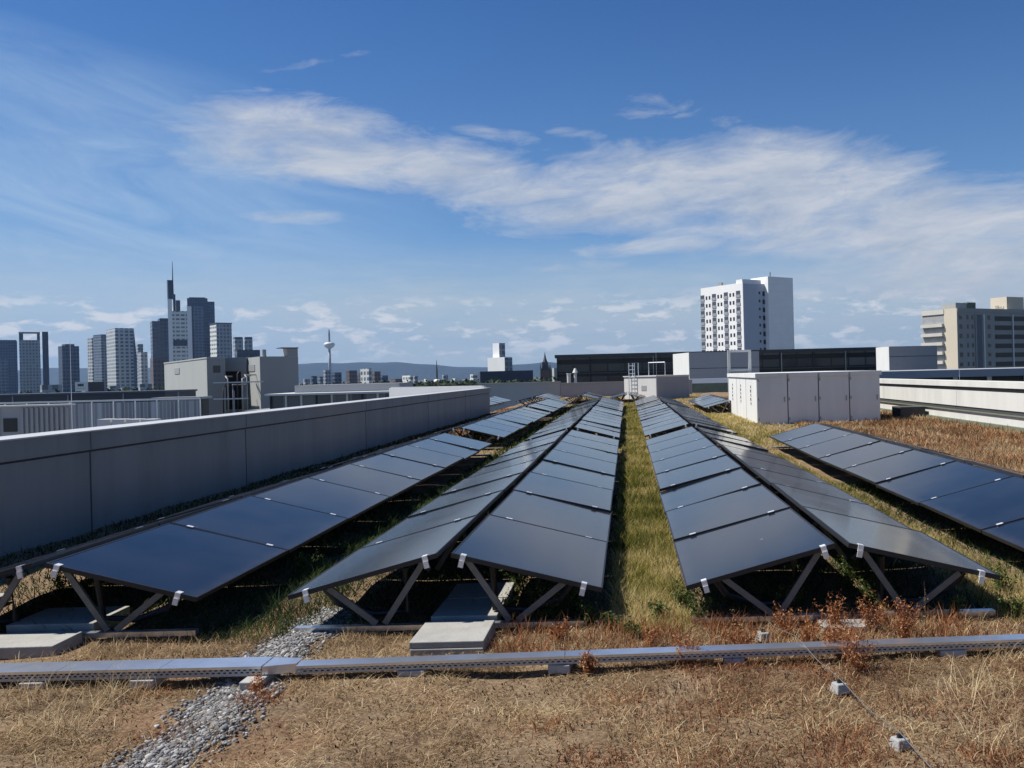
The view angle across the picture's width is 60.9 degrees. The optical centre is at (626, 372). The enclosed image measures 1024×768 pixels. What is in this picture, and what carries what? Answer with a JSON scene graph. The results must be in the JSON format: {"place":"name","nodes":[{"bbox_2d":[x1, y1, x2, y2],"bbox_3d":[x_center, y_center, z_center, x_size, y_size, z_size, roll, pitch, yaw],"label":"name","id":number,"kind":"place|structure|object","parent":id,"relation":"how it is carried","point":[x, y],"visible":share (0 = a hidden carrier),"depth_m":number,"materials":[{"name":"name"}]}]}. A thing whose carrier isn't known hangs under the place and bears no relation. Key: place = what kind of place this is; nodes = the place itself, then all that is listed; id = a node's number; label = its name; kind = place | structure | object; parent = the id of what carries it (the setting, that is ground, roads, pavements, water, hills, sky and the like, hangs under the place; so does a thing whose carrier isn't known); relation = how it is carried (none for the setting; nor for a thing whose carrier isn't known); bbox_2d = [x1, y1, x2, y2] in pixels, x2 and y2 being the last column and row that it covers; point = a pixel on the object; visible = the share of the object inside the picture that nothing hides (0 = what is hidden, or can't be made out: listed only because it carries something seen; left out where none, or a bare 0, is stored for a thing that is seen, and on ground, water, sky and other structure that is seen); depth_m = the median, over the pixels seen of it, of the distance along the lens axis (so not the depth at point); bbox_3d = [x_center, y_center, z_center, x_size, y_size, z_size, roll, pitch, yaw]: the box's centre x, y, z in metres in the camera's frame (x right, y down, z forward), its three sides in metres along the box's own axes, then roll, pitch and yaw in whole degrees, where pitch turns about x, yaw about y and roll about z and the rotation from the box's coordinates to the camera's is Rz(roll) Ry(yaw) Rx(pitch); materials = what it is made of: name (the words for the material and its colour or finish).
{"place":"outdoors","nodes":[
{"label":"outdoors","id":0,"kind":"place"},
{"bbox_2d":[0,359,8,393],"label":"skyscraper","id":1,"kind":"structure","parent":0,"point":[4,383],"depth_m":2014.41,"materials":[{"name":"blue glass"}]},
{"bbox_2d":[0,340,17,393],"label":"skyscraper","id":2,"kind":"structure","parent":0,"point":[8,349],"depth_m":2432.33,"materials":[{"name":"blue glass"}]},
{"bbox_2d":[19,332,48,392],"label":"skyscraper","id":3,"kind":"structure","parent":0,"point":[30,365],"depth_m":2216.32,"materials":[{"name":"glass"}]},
{"bbox_2d":[0,403,75,436],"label":"ribbed screen","id":4,"kind":"object","parent":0,"point":[23,419],"visible":0.45,"depth_m":30.03,"materials":[{"name":"metal"}]},
{"bbox_2d":[58,344,79,392],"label":"skyscraper","id":5,"kind":"structure","parent":0,"point":[68,378],"depth_m":2111.69,"materials":[{"name":"glass"}]},
{"bbox_2d":[87,338,93,381],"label":"skyscraper","id":6,"kind":"structure","parent":0,"point":[90,356],"depth_m":2308.08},
{"bbox_2d":[93,334,106,390],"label":"skyscraper","id":7,"kind":"structure","parent":0,"point":[100,357],"depth_m":2258.11,"materials":[{"name":"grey glass"}]},
{"bbox_2d":[0,397,200,428],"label":"terrace railing","id":8,"kind":"object","parent":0,"point":[87,415],"visible":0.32,"depth_m":35.99,"materials":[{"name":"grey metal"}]},
{"bbox_2d":[106,328,137,387],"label":"skyscraper","id":9,"kind":"structure","parent":0,"point":[121,359],"depth_m":2168.52,"materials":[{"name":"grey glass"}]},
{"bbox_2d":[138,352,147,383],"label":"skyscraper","id":10,"kind":"structure","parent":0,"point":[143,366],"depth_m":1905.26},
{"bbox_2d":[0,389,289,412],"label":"dark flat building","id":11,"kind":"structure","parent":0,"point":[78,396],"depth_m":70.00,"materials":[{"name":"stone"}]},
{"bbox_2d":[150,358,165,388],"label":"office block","id":12,"kind":"structure","parent":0,"point":[157,372],"depth_m":1506.02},
{"bbox_2d":[150,318,168,361],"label":"skyscraper","id":13,"kind":"structure","parent":0,"point":[159,339],"depth_m":2060.42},
{"bbox_2d":[167,262,192,361],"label":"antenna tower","id":14,"kind":"structure","parent":0,"point":[180,337],"depth_m":1907.79,"materials":[{"name":"stone"}]},
{"bbox_2d":[151,396,211,415],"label":"glazed shed","id":15,"kind":"structure","parent":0,"point":[204,405],"depth_m":44.00,"materials":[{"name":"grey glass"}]},
{"bbox_2d":[187,297,214,358],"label":"skyscraper","id":16,"kind":"structure","parent":0,"point":[203,312],"depth_m":2157.09,"materials":[{"name":"blue glass"}]},
{"bbox_2d":[209,323,231,357],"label":"skyscraper","id":17,"kind":"structure","parent":0,"point":[220,339],"depth_m":1811.21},
{"bbox_2d":[243,408,269,411],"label":"neighbour roof","id":18,"kind":"structure","parent":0,"point":[256,409],"depth_m":77.62,"materials":[{"name":"concrete"}]},
{"bbox_2d":[689,378,727,392],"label":"roof ledge","id":19,"kind":"object","parent":18,"relation":"on","point":[707,385],"depth_m":84.10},
{"bbox_2d":[673,351,758,383],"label":"plant housing","id":20,"kind":"object","parent":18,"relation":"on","point":[698,365],"visible":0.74,"depth_m":110.93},
{"bbox_2d":[876,346,937,370],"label":"plant housing","id":21,"kind":"object","parent":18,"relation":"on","point":[906,358],"visible":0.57,"depth_m":120.72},
{"bbox_2d":[247,347,298,409],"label":"beige block","id":22,"kind":"structure","parent":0,"point":[277,374],"depth_m":91.28,"materials":[{"name":"concrete"}]},
{"bbox_2d":[213,371,262,413],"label":"pipework","id":23,"kind":"object","parent":22,"relation":"attached to","point":[237,384],"visible":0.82,"depth_m":89.44,"materials":[{"name":"metal"}]},
{"bbox_2d":[0,376,556,393],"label":"city trees","id":24,"kind":"object","parent":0,"point":[443,382],"visible":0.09,"depth_m":459.98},
{"bbox_2d":[18,377,539,393],"bbox_3d":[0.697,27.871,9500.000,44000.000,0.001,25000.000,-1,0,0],"label":"city ground","id":25,"kind":"structure","parent":0,"point":[345,382],"depth_m":7709.13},
{"bbox_2d":[164,357,225,414],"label":"beige block","id":26,"kind":"structure","parent":25,"relation":"on","point":[202,375],"depth_m":91.91,"materials":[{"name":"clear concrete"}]},
{"bbox_2d":[225,357,250,413],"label":"recessed block","id":27,"kind":"structure","parent":25,"relation":"on","point":[234,366],"depth_m":93.50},
{"bbox_2d":[478,370,532,382],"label":"hall","id":28,"kind":"structure","parent":25,"relation":"on","point":[525,375],"depth_m":603.86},
{"bbox_2d":[478,381,560,412],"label":"parapet","id":29,"kind":"structure","parent":25,"relation":"on","point":[515,392],"depth_m":72.00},
{"bbox_2d":[560,380,691,396],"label":"parapet","id":30,"kind":"structure","parent":25,"relation":"on","point":[599,388],"depth_m":72.00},
{"bbox_2d":[879,367,1023,380],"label":"flat grey building","id":31,"kind":"structure","parent":25,"relation":"on","point":[1002,374],"depth_m":68.71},
{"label":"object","id":32,"kind":"object","parent":25,"relation":"on","visible":0},
{"bbox_2d":[0,388,489,556],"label":"parapet wall","id":33,"kind":"structure","parent":32,"relation":"on","point":[57,486],"depth_m":13.34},
{"bbox_2d":[623,362,688,398],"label":"roof access box","id":34,"kind":"object","parent":32,"relation":"on","point":[671,386],"visible":0.88,"depth_m":61.20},
{"bbox_2d":[727,370,881,424],"bbox_3d":[6.599,0.890,33.694,4.350,1.850,8.312,-1,0,0],"label":"ventilation housing","id":35,"kind":"object","parent":32,"relation":"on","point":[780,397],"visible":0.91,"depth_m":29.60,"materials":[{"name":"metal"}]},
{"bbox_2d":[879,378,1023,432],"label":"white wall","id":36,"kind":"structure","parent":32,"relation":"on","point":[997,404],"depth_m":27.77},
{"bbox_2d":[18,362,556,389],"bbox_3d":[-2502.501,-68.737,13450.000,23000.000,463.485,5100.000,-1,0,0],"label":"hills","id":37,"kind":"structure","parent":0,"point":[395,370],"depth_m":12449.53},
{"bbox_2d":[264,382,412,408],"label":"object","id":38,"kind":"structure","parent":0,"point":[303,395],"depth_m":62.00,"materials":[{"name":"metal"}]},
{"bbox_2d":[389,386,485,396],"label":"white roof","id":39,"kind":"structure","parent":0,"point":[398,391],"depth_m":49.26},
{"bbox_2d":[488,343,512,370],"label":"tower block","id":40,"kind":"structure","parent":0,"point":[499,361],"depth_m":1111.60,"materials":[{"name":"white concrete"}]},
{"bbox_2d":[0,392,1023,767],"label":"ground","id":41,"kind":"structure","parent":0,"point":[538,676],"depth_m":5.13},
{"bbox_2d":[0,632,82,658],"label":"concrete slab","id":42,"kind":"object","parent":41,"relation":"on","point":[23,645],"depth_m":6.10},
{"bbox_2d":[6,606,129,632],"bbox_3d":[-4.343,1.944,6.710,0.660,0.110,0.480,-1,0,0],"label":"concrete slab","id":43,"kind":"object","parent":41,"relation":"on","point":[87,622],"depth_m":6.57,"materials":[{"name":"concrete"}]},
{"bbox_2d":[0,657,272,681],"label":"cable tray","id":44,"kind":"object","parent":41,"relation":"on","point":[195,667],"visible":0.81,"depth_m":5.40,"materials":[{"name":"grey"}]},
{"bbox_2d":[262,657,302,674],"bbox_3d":[-2.183,1.861,5.467,0.198,0.054,0.178,-1,0,0],"label":"tray reducer","id":45,"kind":"object","parent":44,"relation":"attached to","point":[276,665],"visible":0.86,"depth_m":5.42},
{"bbox_2d":[130,678,167,687],"bbox_3d":[-3.023,1.941,5.460,0.150,0.050,0.200,-1,0,2],"label":"concrete block","id":46,"kind":"object","parent":41,"relation":"on","point":[158,681],"depth_m":5.36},
{"bbox_2d":[91,606,379,767],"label":"gravel","id":47,"kind":"structure","parent":41,"relation":"on","point":[297,639],"depth_m":4.90,"materials":[{"name":"gravel"}]},
{"bbox_2d":[239,674,273,689],"bbox_3d":[-2.307,1.920,5.361,0.130,0.056,0.200,-1,0,2],"label":"concrete block","id":48,"kind":"object","parent":47,"relation":"on","point":[246,681],"depth_m":5.30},
{"bbox_2d":[0,433,491,637],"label":"solar panel row","id":49,"kind":"object","parent":41,"relation":"on","point":[196,554],"visible":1,"depth_m":8.09,"materials":[{"name":"black glass"}]},
{"bbox_2d":[0,412,499,602],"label":"wall herbs","id":50,"kind":"object","parent":41,"relation":"on","point":[300,470],"depth_m":12.41,"materials":[{"name":"plant"}]},
{"bbox_2d":[286,549,323,575],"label":"green herb","id":51,"kind":"object","parent":41,"relation":"on","point":[300,565],"visible":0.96,"depth_m":8.35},
{"bbox_2d":[179,404,578,645],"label":"shade herbs","id":52,"kind":"object","parent":41,"relation":"on","point":[487,459],"visible":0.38,"depth_m":7.60,"materials":[{"name":"plant"}]},
{"bbox_2d":[410,627,494,655],"bbox_3d":[-1.223,1.897,6.090,0.500,0.048,0.500,-1,0,1],"label":"concrete slab","id":53,"kind":"object","parent":41,"relation":"on","point":[458,651],"depth_m":5.84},
{"bbox_2d":[409,620,494,648],"bbox_3d":[-1.229,1.850,6.095,0.510,0.046,0.490,-1,0,0],"label":"concrete slab","id":54,"kind":"object","parent":53,"relation":"on","point":[453,634],"depth_m":6.00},
{"bbox_2d":[287,430,618,631],"bbox_3d":[-1.345,1.610,13.289,2.334,0.584,13.929,-1,0,0],"label":"solar panel row","id":55,"kind":"object","parent":41,"relation":"on","point":[548,517],"visible":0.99,"depth_m":7.92,"materials":[{"name":"black glass"}]},
{"bbox_2d":[380,407,532,445],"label":"red meadow","id":56,"kind":"structure","parent":41,"relation":"on","point":[463,432],"depth_m":30.22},
{"bbox_2d":[431,598,506,621],"bbox_3d":[-1.224,1.874,6.720,0.500,0.095,0.500,-1,0,0],"label":"concrete slab","id":57,"kind":"object","parent":41,"relation":"on","point":[478,609],"depth_m":6.60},
{"bbox_2d":[446,582,514,604],"bbox_3d":[-1.224,1.874,7.240,0.500,0.095,0.500,-1,0,-1],"label":"concrete slab","id":58,"kind":"object","parent":41,"relation":"on","point":[462,591],"depth_m":7.20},
{"bbox_2d":[414,407,550,448],"bbox_3d":[-4.339,1.681,29.142,2.333,0.591,13.934,-1,0,0],"label":"solar panel row","id":59,"kind":"object","parent":41,"relation":"on","point":[504,424],"visible":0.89,"depth_m":25.73,"materials":[{"name":"black glass"}]},
{"bbox_2d":[0,615,1023,767],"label":"dry thatch","id":60,"kind":"object","parent":41,"relation":"on","point":[32,737],"visible":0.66,"depth_m":4.84,"materials":[{"name":"plant"}]},
{"bbox_2d":[0,602,1023,767],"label":"straw tufts","id":61,"kind":"object","parent":41,"relation":"on","point":[128,686],"visible":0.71,"depth_m":4.96,"materials":[{"name":"plant"}]},
{"bbox_2d":[0,605,1023,684],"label":"straw verge","id":62,"kind":"structure","parent":41,"relation":"on","point":[361,650],"depth_m":6.00,"materials":[{"name":"plant"}]},
{"bbox_2d":[0,619,1023,767],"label":"dead moss","id":63,"kind":"object","parent":41,"relation":"on","point":[356,751],"visible":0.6,"depth_m":4.87,"materials":[{"name":"plant"}]},
{"bbox_2d":[0,476,1023,638],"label":"row herbs","id":64,"kind":"object","parent":41,"relation":"on","point":[381,507],"visible":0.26,"depth_m":7.70,"materials":[{"name":"plant"}]},
{"bbox_2d":[510,398,570,418],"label":"solar panel row","id":65,"kind":"object","parent":41,"relation":"on","point":[549,405],"visible":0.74,"depth_m":41.06,"materials":[{"name":"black glass"}]},
{"bbox_2d":[524,580,562,619],"bbox_3d":[-0.634,1.756,6.576,0.321,0.349,0.302,-1,0,0],"label":"green herb","id":66,"kind":"object","parent":41,"relation":"on","point":[541,611],"visible":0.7,"depth_m":6.58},
{"bbox_2d":[85,653,1023,767],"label":"red patches","id":67,"kind":"object","parent":41,"relation":"on","point":[650,710],"visible":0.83,"depth_m":4.61,"materials":[{"name":"plant"}]},
{"bbox_2d":[544,616,574,641],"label":"red weed","id":68,"kind":"object","parent":41,"relation":"on","point":[560,630],"visible":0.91,"depth_m":6.08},
{"bbox_2d":[548,655,572,673],"bbox_3d":[-0.424,1.873,5.530,0.140,0.056,0.200,-1,0,4],"label":"concrete block","id":69,"kind":"object","parent":41,"relation":"on","point":[561,668],"depth_m":5.43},
{"bbox_2d":[525,405,622,448],"bbox_3d":[-1.345,1.605,28.138,2.336,0.594,13.928,-1,0,0],"label":"solar panel row","id":70,"kind":"object","parent":41,"relation":"on","point":[603,421],"visible":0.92,"depth_m":24.96,"materials":[{"name":"black glass"}]},
{"bbox_2d":[576,600,600,628],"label":"green herb","id":71,"kind":"object","parent":41,"relation":"on","point":[594,616],"visible":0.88,"depth_m":6.36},
{"bbox_2d":[579,649,599,675],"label":"red weed","id":72,"kind":"object","parent":41,"relation":"on","point":[587,665],"visible":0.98,"depth_m":5.42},
{"bbox_2d":[567,397,623,412],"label":"solar panel row","id":73,"kind":"object","parent":41,"relation":"on","point":[610,403],"visible":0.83,"depth_m":40.41,"materials":[{"name":"black glass"}]},
{"bbox_2d":[641,620,664,646],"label":"red weed","id":74,"kind":"object","parent":41,"relation":"on","point":[653,634],"visible":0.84,"depth_m":5.86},
{"bbox_2d":[296,634,1023,673],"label":"cable tray","id":75,"kind":"object","parent":41,"relation":"on","point":[602,655],"visible":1,"depth_m":5.48,"materials":[{"name":"grey"}]},
{"bbox_2d":[753,606,930,767],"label":"lightning wire","id":76,"kind":"object","parent":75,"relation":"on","point":[853,693],"visible":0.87,"depth_m":4.74,"materials":[{"name":"metal"}]},
{"bbox_2d":[635,395,691,410],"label":"solar panel row","id":77,"kind":"object","parent":41,"relation":"on","point":[648,402],"visible":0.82,"depth_m":40.83,"materials":[{"name":"black glass"}]},
{"bbox_2d":[670,579,701,611],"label":"green herb","id":78,"kind":"object","parent":41,"relation":"on","point":[681,598],"visible":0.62,"depth_m":6.77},
{"bbox_2d":[638,403,737,445],"bbox_3d":[1.599,1.536,28.338,2.336,0.585,13.925,-1,0,0],"label":"solar panel row","id":79,"kind":"object","parent":41,"relation":"on","point":[658,419],"visible":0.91,"depth_m":25.20,"materials":[{"name":"black glass"}]},
{"bbox_2d":[672,630,704,666],"bbox_3d":[0.393,1.775,5.526,0.222,0.232,0.195,-1,0,-19],"label":"red weed","id":80,"kind":"object","parent":41,"relation":"on","point":[691,642],"visible":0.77,"depth_m":5.52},
{"bbox_2d":[686,591,714,621],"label":"green herb","id":81,"kind":"object","parent":41,"relation":"on","point":[696,608],"visible":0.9,"depth_m":6.43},
{"bbox_2d":[688,394,730,413],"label":"solar panel row","id":82,"kind":"object","parent":41,"relation":"on","point":[707,401],"visible":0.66,"depth_m":40.32,"materials":[{"name":"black glass"}]},
{"bbox_2d":[714,614,758,644],"bbox_3d":[0.750,1.774,5.780,0.278,0.288,0.268,-1,0,19],"label":"red weed","id":83,"kind":"object","parent":41,"relation":"on","point":[741,637],"visible":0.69,"depth_m":5.76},
{"bbox_2d":[727,350,751,399],"bbox_3d":[5.006,0.367,38.150,1.042,2.776,0.100,-1,0,0],"label":"guard frame","id":84,"kind":"object","parent":41,"relation":"on","point":[730,370],"visible":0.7,"depth_m":38.10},
{"bbox_2d":[485,598,1001,658],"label":"red verge","id":85,"kind":"structure","parent":41,"relation":"on","point":[711,623],"depth_m":6.05,"materials":[{"name":"plant"}]},
{"bbox_2d":[770,601,802,635],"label":"red weed","id":86,"kind":"object","parent":41,"relation":"on","point":[785,623],"visible":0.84,"depth_m":6.12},
{"bbox_2d":[555,612,1023,767],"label":"red sedum","id":87,"kind":"object","parent":41,"relation":"on","point":[863,756],"visible":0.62,"depth_m":4.72,"materials":[{"name":"plant"}]},
{"bbox_2d":[789,609,823,641],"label":"red weed","id":88,"kind":"object","parent":41,"relation":"on","point":[814,629],"visible":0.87,"depth_m":5.96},
{"bbox_2d":[645,426,1000,622],"bbox_3d":[1.598,1.536,13.288,2.338,0.585,13.930,-1,0,0],"label":"solar panel row","id":89,"kind":"object","parent":41,"relation":"on","point":[728,517],"visible":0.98,"depth_m":7.92,"materials":[{"name":"black glass"}]},
{"bbox_2d":[814,589,847,624],"bbox_3d":[1.531,1.724,6.221,0.245,0.308,0.284,-1,0,-40],"label":"red weed","id":90,"kind":"object","parent":41,"relation":"on","point":[833,608],"visible":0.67,"depth_m":6.20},
{"bbox_2d":[830,678,849,694],"bbox_3d":[1.236,1.817,5.000,0.087,0.076,0.087,-1,0,-20],"label":"wire holder","id":91,"kind":"object","parent":41,"relation":"on","point":[839,686],"visible":0.94,"depth_m":4.97,"materials":[{"name":"concrete"}]},
{"bbox_2d":[820,605,866,657],"bbox_3d":[1.421,1.704,5.615,0.297,0.342,0.345,-1,0,18],"label":"red weed","id":92,"kind":"object","parent":41,"relation":"on","point":[837,636],"visible":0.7,"depth_m":5.60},
{"bbox_2d":[817,618,878,634],"bbox_3d":[1.596,1.833,6.230,0.400,0.055,0.220,-1,0,1],"label":"concrete slab","id":93,"kind":"object","parent":41,"relation":"on","point":[861,625],"depth_m":6.17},
{"bbox_2d":[836,550,860,588],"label":"green herb","id":94,"kind":"object","parent":41,"relation":"on","point":[848,577],"visible":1,"depth_m":7.24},
{"bbox_2d":[835,626,875,671],"bbox_3d":[1.429,1.745,5.375,0.271,0.293,0.236,-1,0,0],"label":"red weed","id":95,"kind":"object","parent":41,"relation":"on","point":[854,661],"visible":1,"depth_m":5.37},
{"bbox_2d":[720,396,1023,472],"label":"red meadow","id":96,"kind":"structure","parent":41,"relation":"on","point":[981,440],"depth_m":22.13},
{"bbox_2d":[856,573,891,604],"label":"green herb","id":97,"kind":"object","parent":41,"relation":"on","point":[871,597],"visible":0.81,"depth_m":6.79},
{"bbox_2d":[855,590,899,631],"bbox_3d":[1.759,1.692,6.114,0.296,0.338,0.300,-1,0,42],"label":"red weed","id":98,"kind":"object","parent":41,"relation":"on","point":[868,623],"visible":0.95,"depth_m":6.11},
{"bbox_2d":[769,423,1023,551],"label":"solar panel row","id":99,"kind":"object","parent":41,"relation":"on","point":[984,500],"visible":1,"depth_m":11.15,"materials":[{"name":"black glass"}]},
{"bbox_2d":[877,598,921,637],"bbox_3d":[1.844,1.680,5.802,0.250,0.311,0.296,-1,0,0],"label":"red weed","id":100,"kind":"object","parent":41,"relation":"on","point":[905,626],"visible":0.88,"depth_m":5.79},
{"bbox_2d":[888,732,912,751],"bbox_3d":[1.346,1.814,4.240,0.087,0.076,0.087,-1,0,-20],"label":"wire holder","id":101,"kind":"object","parent":41,"relation":"on","point":[894,739],"visible":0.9,"depth_m":4.21,"materials":[{"name":"concrete"}]},
{"bbox_2d":[934,649,966,657],"bbox_3d":[2.099,1.810,5.622,0.170,0.056,0.200,-1,0,0],"label":"concrete block","id":102,"kind":"object","parent":41,"relation":"on","point":[960,652],"depth_m":5.52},
{"bbox_2d":[947,590,966,618],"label":"green herb","id":103,"kind":"object","parent":41,"relation":"on","point":[957,604],"visible":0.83,"depth_m":6.37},
{"bbox_2d":[989,559,1023,591],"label":"green herb","id":104,"kind":"object","parent":41,"relation":"on","point":[998,583],"visible":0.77,"depth_m":7.13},
{"bbox_2d":[993,589,1023,618],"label":"green herb","id":105,"kind":"object","parent":41,"relation":"on","point":[1017,606],"visible":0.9,"depth_m":6.34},
{"bbox_2d":[0,0,1023,369],"label":"sky","id":106,"kind":"structure","parent":0,"point":[406,181],"materials":[{"name":"blue"}]},
{"bbox_2d":[463,393,800,457],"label":"meadow grass","id":107,"kind":"structure","parent":0,"point":[619,450],"depth_m":28.87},
{"bbox_2d":[603,402,700,634],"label":"meadow grass","id":108,"kind":"structure","parent":0,"point":[634,469],"depth_m":9.16,"materials":[{"name":"plant"}]},
{"bbox_2d":[555,347,875,382],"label":"black building","id":109,"kind":"structure","parent":0,"point":[601,367],"depth_m":160.00,"materials":[{"name":"metal"}]},
{"bbox_2d":[706,412,782,444],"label":"meadow grass","id":110,"kind":"structure","parent":0,"point":[747,426],"depth_m":27.46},
{"bbox_2d":[700,272,794,350],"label":"white tower block","id":111,"kind":"structure","parent":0,"point":[751,314],"depth_m":316.38,"materials":[{"name":"stone"}]},
{"bbox_2d":[703,414,1023,623],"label":"meadow grass","id":112,"kind":"structure","parent":0,"point":[852,493],"depth_m":7.97,"materials":[{"name":"plant"}]},
{"bbox_2d":[920,297,1023,368],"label":"grey apartment block","id":113,"kind":"structure","parent":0,"point":[966,335],"depth_m":266.46,"materials":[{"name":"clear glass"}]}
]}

